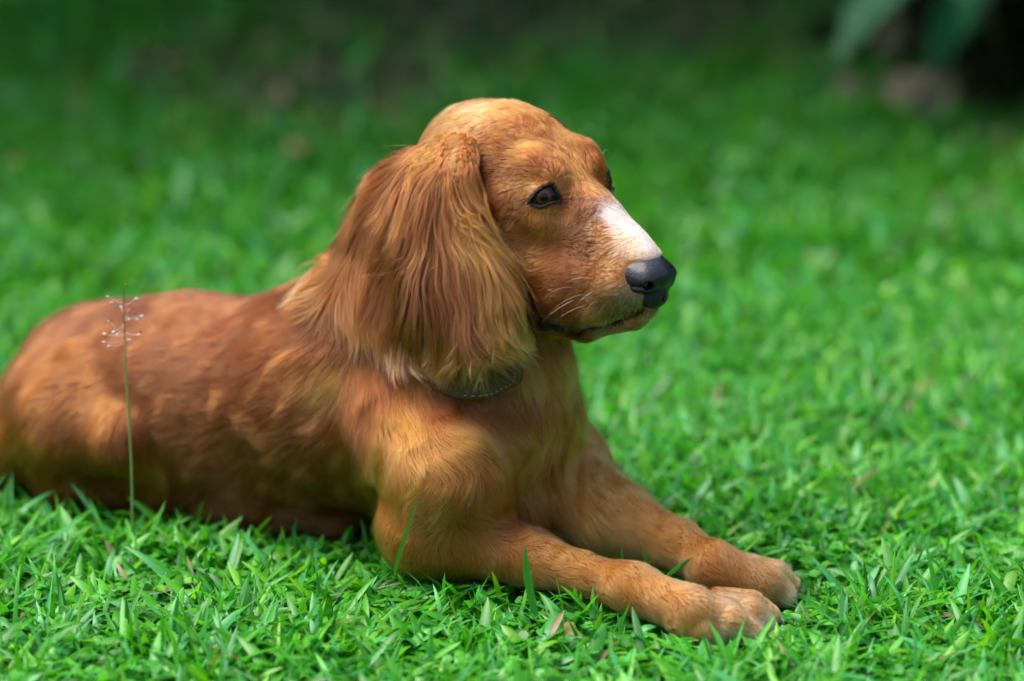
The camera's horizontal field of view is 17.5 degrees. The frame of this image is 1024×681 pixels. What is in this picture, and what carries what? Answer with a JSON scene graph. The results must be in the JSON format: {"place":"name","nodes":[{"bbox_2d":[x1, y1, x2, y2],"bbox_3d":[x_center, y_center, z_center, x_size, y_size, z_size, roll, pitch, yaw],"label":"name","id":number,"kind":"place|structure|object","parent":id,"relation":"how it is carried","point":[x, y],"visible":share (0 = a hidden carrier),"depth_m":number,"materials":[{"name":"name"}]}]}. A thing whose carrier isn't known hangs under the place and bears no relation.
{"place":"outdoors","nodes":[
{"label":"outdoors","id":0,"kind":"place"},
{"bbox_2d":[0,0,1023,680],"bbox_3d":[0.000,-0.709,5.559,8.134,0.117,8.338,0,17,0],"label":"grass","id":1,"kind":"structure","parent":0,"point":[964,346],"depth_m":3.47,"materials":[{"name":"green plant"}]},
{"bbox_2d":[102,283,142,532],"bbox_3d":[-0.322,0.070,2.772,0.036,0.242,0.020,0,17,0],"label":"grass stalk","id":2,"kind":"object","parent":1,"relation":"on","point":[128,407],"depth_m":2.76,"materials":[{"name":"green"}]},
{"bbox_2d":[0,97,802,645],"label":"dog","id":3,"kind":"object","parent":1,"relation":"on","point":[396,353],"visible":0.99,"depth_m":2.69},
{"bbox_2d":[394,501,417,577],"bbox_3d":[-0.084,0.155,2.590,0.025,0.070,0.003,13,21,36],"label":"grass shoot","id":4,"kind":"object","parent":1,"relation":"on","point":[401,547],"depth_m":2.59,"materials":[{"name":"plant"}]},
{"bbox_2d":[0,281,1023,680],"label":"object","id":5,"kind":"structure","parent":1,"relation":"on","point":[548,655],"depth_m":2.72,"materials":[{"name":"green plant"}]},
{"bbox_2d":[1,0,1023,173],"bbox_3d":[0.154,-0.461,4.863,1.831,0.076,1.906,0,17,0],"label":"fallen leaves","id":6,"kind":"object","parent":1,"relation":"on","point":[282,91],"visible":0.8,"depth_m":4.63,"materials":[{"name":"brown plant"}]},
{"bbox_2d":[523,547,538,616],"bbox_3d":[0.015,0.187,2.577,0.012,0.059,0.002,0,17,0],"label":"grass shoot","id":7,"kind":"object","parent":1,"relation":"on","point":[528,583],"depth_m":2.58,"materials":[{"name":"green plant"}]},
{"bbox_2d":[831,75,866,106],"bbox_3d":[0.446,-0.322,4.416,0.050,0.069,0.064,0,17,0],"label":"stone","id":8,"kind":"object","parent":1,"relation":"on","point":[853,83],"visible":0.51,"depth_m":4.39,"materials":[{"name":"stone"}]},
{"bbox_2d":[870,15,925,66],"bbox_3d":[0.562,-0.420,4.685,0.135,0.086,0.107,0,17,0],"label":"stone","id":9,"kind":"object","parent":1,"relation":"on","point":[890,30],"visible":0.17,"depth_m":4.64,"materials":[{"name":"grey stone"}]},
{"bbox_2d":[795,0,1023,152],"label":"dense shrub","id":10,"kind":"object","parent":1,"relation":"on","point":[990,50],"visible":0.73,"depth_m":4.32,"materials":[{"name":"green plant"}]},
{"bbox_2d":[835,0,991,89],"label":"broad leaved plant","id":11,"kind":"object","parent":1,"relation":"on","point":[951,23],"visible":0.75,"depth_m":4.16,"materials":[{"name":"green plant"}]},
{"bbox_2d":[876,69,967,125],"bbox_3d":[0.534,-0.313,4.368,0.120,0.097,0.107,0,17,0],"label":"stone","id":12,"kind":"object","parent":1,"relation":"on","point":[921,86],"visible":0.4,"depth_m":4.32,"materials":[{"name":"grey stone"}]}
]}

